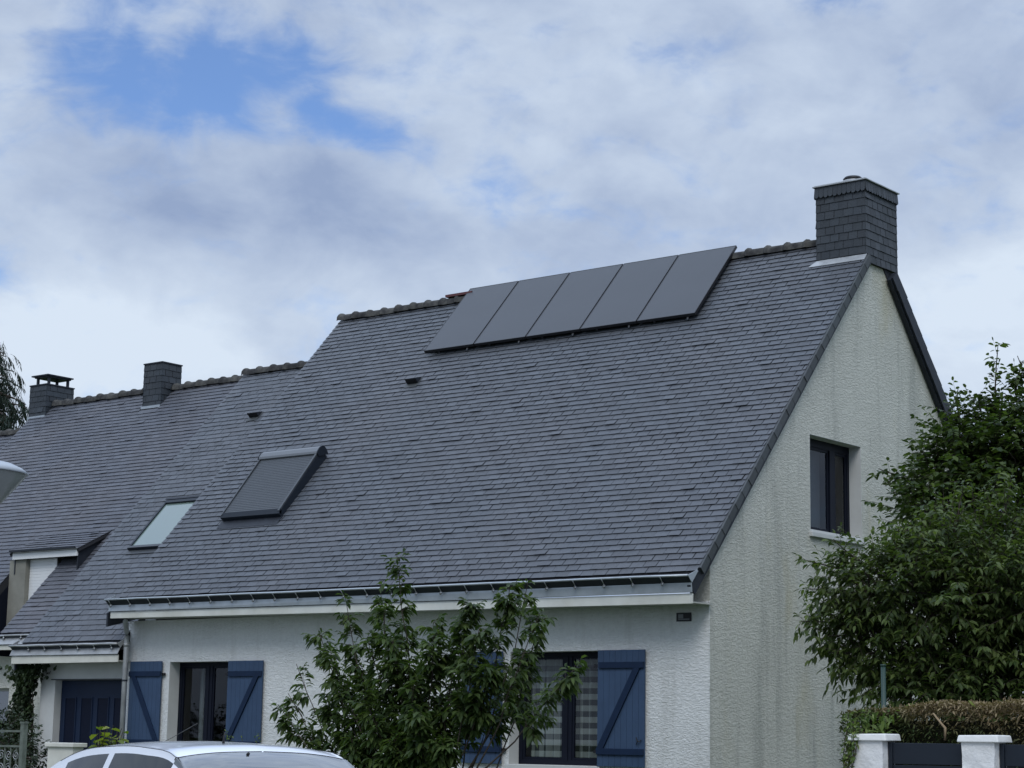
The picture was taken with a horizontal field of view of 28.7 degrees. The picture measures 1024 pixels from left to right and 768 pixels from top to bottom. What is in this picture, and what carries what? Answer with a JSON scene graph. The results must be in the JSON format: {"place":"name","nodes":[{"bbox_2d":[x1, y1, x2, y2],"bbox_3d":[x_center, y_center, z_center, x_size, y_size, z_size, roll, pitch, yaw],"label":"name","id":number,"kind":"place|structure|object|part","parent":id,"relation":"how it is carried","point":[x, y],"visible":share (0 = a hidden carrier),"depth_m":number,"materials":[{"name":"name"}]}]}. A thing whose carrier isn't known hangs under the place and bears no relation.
{"place":"outdoors","nodes":[
{"label":"outdoors","id":0,"kind":"place"},
{"bbox_2d":[0,427,19,450],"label":"house","id":1,"kind":"structure","parent":0,"point":[6,435],"depth_m":45.43,"materials":[{"name":"stone"}]},
{"bbox_2d":[0,703,49,767],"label":"shrub","id":2,"kind":"object","parent":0,"point":[30,756],"visible":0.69,"depth_m":32.20,"materials":[{"name":"green plant"}]},
{"bbox_2d":[45,742,86,767],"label":"wall","id":3,"kind":"structure","parent":0,"point":[57,752],"depth_m":29.91,"materials":[{"name":"white paint"}]},
{"bbox_2d":[89,725,128,747],"bbox_3d":[-6.049,5.925,29.763,0.608,1.673,0.756,3,-10,-11],"label":"hydrangea","id":4,"kind":"object","parent":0,"point":[101,741],"visible":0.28,"depth_m":29.87,"materials":[{"name":"green plant"}]},
{"bbox_2d":[0,361,242,767],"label":"house","id":5,"kind":"structure","parent":0,"point":[95,467],"depth_m":40.66,"materials":[{"name":"tile"}]},
{"bbox_2d":[0,688,8,753],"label":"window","id":6,"kind":"structure","parent":5,"relation":"in","point":[4,692],"depth_m":37.15,"materials":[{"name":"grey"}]},
{"bbox_2d":[51,732,353,767],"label":"hatchback car","id":7,"kind":"object","parent":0,"point":[189,754],"visible":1,"depth_m":11.96,"materials":[{"name":"painted metal"},{"name":"glass"},{"name":"rubber"}]},
{"bbox_3d":[-2.583,2.490,12.177,0.195,0.483,1.768,9,-13,-37],"label":"side window","id":8,"kind":"part","parent":7,"relation":"part of","materials":[{"name":"black"}]},
{"bbox_3d":[-1.373,2.354,11.764,1.352,0.363,0.390,9,-13,-37],"label":"rear window","id":9,"kind":"part","parent":7,"relation":"part of","materials":[{"name":"grey"}]},
{"bbox_2d":[0,0,1023,650],"label":"sky","id":10,"kind":"structure","parent":0,"point":[205,187],"materials":[{"name":"white"}]},
{"bbox_2d":[104,175,1010,767],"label":"house","id":11,"kind":"structure","parent":0,"point":[638,467],"depth_m":30.85,"materials":[{"name":"black stone"}]},
{"bbox_2d":[177,662,227,740],"bbox_3d":[-4.982,5.337,32.854,1.450,1.525,0.072,-7,-13,38],"label":"window","id":12,"kind":"structure","parent":11,"relation":"in","point":[210,675],"depth_m":32.91,"materials":[{"name":"black"}]},
{"bbox_2d":[198,668,217,740],"bbox_3d":[-5.068,5.452,33.130,0.440,1.492,0.083,-7,-13,38],"label":"curtain","id":13,"kind":"object","parent":11,"relation":"hanging from","point":[201,707],"visible":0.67,"depth_m":33.21,"materials":[{"name":"grey fabric"}]},
{"bbox_2d":[217,445,327,528],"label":"roof window","id":14,"kind":"structure","parent":11,"relation":"in","point":[277,478],"depth_m":33.98,"materials":[{"name":"grey"}]},
{"bbox_2d":[424,281,518,352],"bbox_3d":[-0.716,-1.182,35.810,1.130,1.459,1.292,-7,-13,38],"label":"solar panel","id":15,"kind":"object","parent":11,"relation":"attached to","point":[468,320],"visible":1,"depth_m":35.75,"materials":[{"name":"black"}]},
{"bbox_2d":[474,272,569,345],"bbox_3d":[0.187,-1.293,35.103,1.130,1.459,1.292,-7,-13,38],"label":"solar panel","id":16,"kind":"object","parent":11,"relation":"attached to","point":[519,312],"visible":1,"depth_m":35.05,"materials":[{"name":"black"}]},
{"bbox_2d":[504,651,600,767],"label":"window","id":17,"kind":"structure","parent":11,"relation":"in","point":[569,707],"depth_m":28.30,"materials":[{"name":"black"}]},
{"bbox_2d":[531,659,597,757],"bbox_3d":[0.849,4.686,28.504,1.540,1.572,0.081,-7,-13,38],"label":"curtain","id":18,"kind":"object","parent":11,"relation":"hanging from","point":[586,721],"visible":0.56,"depth_m":28.49,"materials":[{"name":"grey fabric"}]},
{"bbox_2d":[526,264,622,338],"bbox_3d":[1.090,-1.403,34.396,1.130,1.459,1.292,-7,-13,38],"label":"solar panel","id":19,"kind":"object","parent":11,"relation":"attached to","point":[571,305],"visible":1,"depth_m":34.34,"materials":[{"name":"black"}]},
{"bbox_2d":[580,255,678,330],"bbox_3d":[1.992,-1.514,33.689,1.130,1.459,1.292,-7,-13,38],"label":"solar panel","id":20,"kind":"object","parent":11,"relation":"attached to","point":[629,292],"visible":1,"depth_m":33.63,"materials":[{"name":"black"}]},
{"bbox_2d":[676,612,691,621],"bbox_3d":[2.326,3.154,27.050,0.238,0.117,0.016,-7,-13,38],"label":"wall plaque","id":21,"kind":"object","parent":11,"relation":"attached to","point":[680,617],"depth_m":27.04,"materials":[{"name":"black"}]},
{"bbox_2d":[637,245,736,322],"bbox_3d":[2.895,-1.625,32.982,1.130,1.459,1.292,-7,-13,38],"label":"solar panel","id":22,"kind":"object","parent":11,"relation":"attached to","point":[686,285],"visible":1,"depth_m":32.92,"materials":[{"name":"black"}]},
{"bbox_2d":[810,450,819,527],"bbox_3d":[4.393,1.566,29.889,0.055,1.380,0.870,-7,-13,38],"label":"blind","id":23,"kind":"object","parent":11,"relation":"attached to","point":[814,490],"visible":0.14,"depth_m":30.08,"materials":[{"name":"grey"}]},
{"bbox_2d":[809,438,865,544],"bbox_3d":[4.761,1.599,29.914,0.315,1.515,1.608,-7,-13,38],"label":"window","id":24,"kind":"structure","parent":11,"relation":"in","point":[830,450],"depth_m":30.15,"materials":[{"name":"black"}]},
{"bbox_2d":[957,735,1011,767],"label":"gate pier","id":25,"kind":"structure","parent":0,"point":[980,751],"depth_m":18.68,"materials":[{"name":"paint"}]},
{"bbox_2d":[1000,744,1023,767],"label":"fence panel","id":26,"kind":"object","parent":25,"relation":"attached to","point":[1011,755],"visible":1,"depth_m":18.61,"materials":[{"name":"grey metal"}]},
{"label":"ground","id":27,"kind":"structure","parent":0,"visible":0},
{"bbox_2d":[0,343,28,430],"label":"cedar tree","id":28,"kind":"object","parent":27,"relation":"on","point":[9,416],"visible":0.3,"depth_m":58.42,"materials":[{"name":"green plant"}]},
{"bbox_2d":[0,722,28,767],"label":"iron gate","id":29,"kind":"structure","parent":27,"relation":"on","point":[23,731],"depth_m":30.64,"materials":[{"name":"metal"}]},
{"bbox_2d":[0,664,56,762],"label":"ivy","id":30,"kind":"object","parent":27,"relation":"on","point":[25,678],"visible":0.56,"depth_m":35.28,"materials":[{"name":"green plant"}]},
{"bbox_2d":[8,361,306,767],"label":"garage wing","id":31,"kind":"structure","parent":27,"relation":"on","point":[82,644],"depth_m":35.87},
{"bbox_2d":[59,680,121,749],"bbox_3d":[-7.224,6.358,34.562,1.890,2.440,0.066,-7,-13,38],"label":"garage door","id":32,"kind":"structure","parent":31,"relation":"in","point":[86,705],"depth_m":34.77,"materials":[{"name":"blue wood"}]},
{"bbox_2d":[269,548,587,767],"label":"cherry tree","id":33,"kind":"object","parent":27,"relation":"on","point":[406,739],"visible":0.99,"depth_m":24.02,"materials":[{"name":"green plant"}]},
{"bbox_2d":[848,734,900,767],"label":"gate pier","id":34,"kind":"structure","parent":27,"relation":"on","point":[872,751],"depth_m":19.38,"materials":[{"name":"paint"}]},
{"bbox_2d":[840,709,901,767],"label":"vine","id":35,"kind":"object","parent":34,"relation":"attached to","point":[851,745],"visible":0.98,"depth_m":19.57,"materials":[{"name":"green plant"}]},
{"bbox_2d":[888,742,961,767],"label":"fence panel","id":36,"kind":"object","parent":34,"relation":"attached to","point":[921,754],"visible":1,"depth_m":19.16,"materials":[{"name":"grey metal"}]},
{"bbox_2d":[880,664,885,718],"bbox_3d":[3.872,4.112,20.747,0.060,2.380,0.060,-7,-13,38],"label":"post","id":37,"kind":"object","parent":27,"relation":"on","point":[883,685],"visible":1,"depth_m":20.90,"materials":[{"name":"teal"}]},
{"bbox_2d":[792,468,1023,720],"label":"plum tree","id":38,"kind":"object","parent":27,"relation":"on","point":[981,617],"visible":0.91,"depth_m":22.48,"materials":[{"name":"green plant"}]},
{"bbox_2d":[834,697,1023,767],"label":"hedge","id":39,"kind":"object","parent":27,"relation":"on","point":[947,731],"visible":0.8,"depth_m":19.53,"materials":[{"name":"brown"}]},
{"bbox_2d":[862,337,1023,616],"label":"beech tree","id":40,"kind":"object","parent":27,"relation":"on","point":[976,456],"visible":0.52,"depth_m":26.18,"materials":[{"name":"green plant"}]},
{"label":"pavement","id":41,"kind":"structure","parent":0,"visible":0},
{"bbox_2d":[0,461,28,503],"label":"street lamp","id":42,"kind":"object","parent":41,"relation":"on","point":[12,477],"visible":1,"depth_m":16.38,"materials":[{"name":"metal"}]}
]}

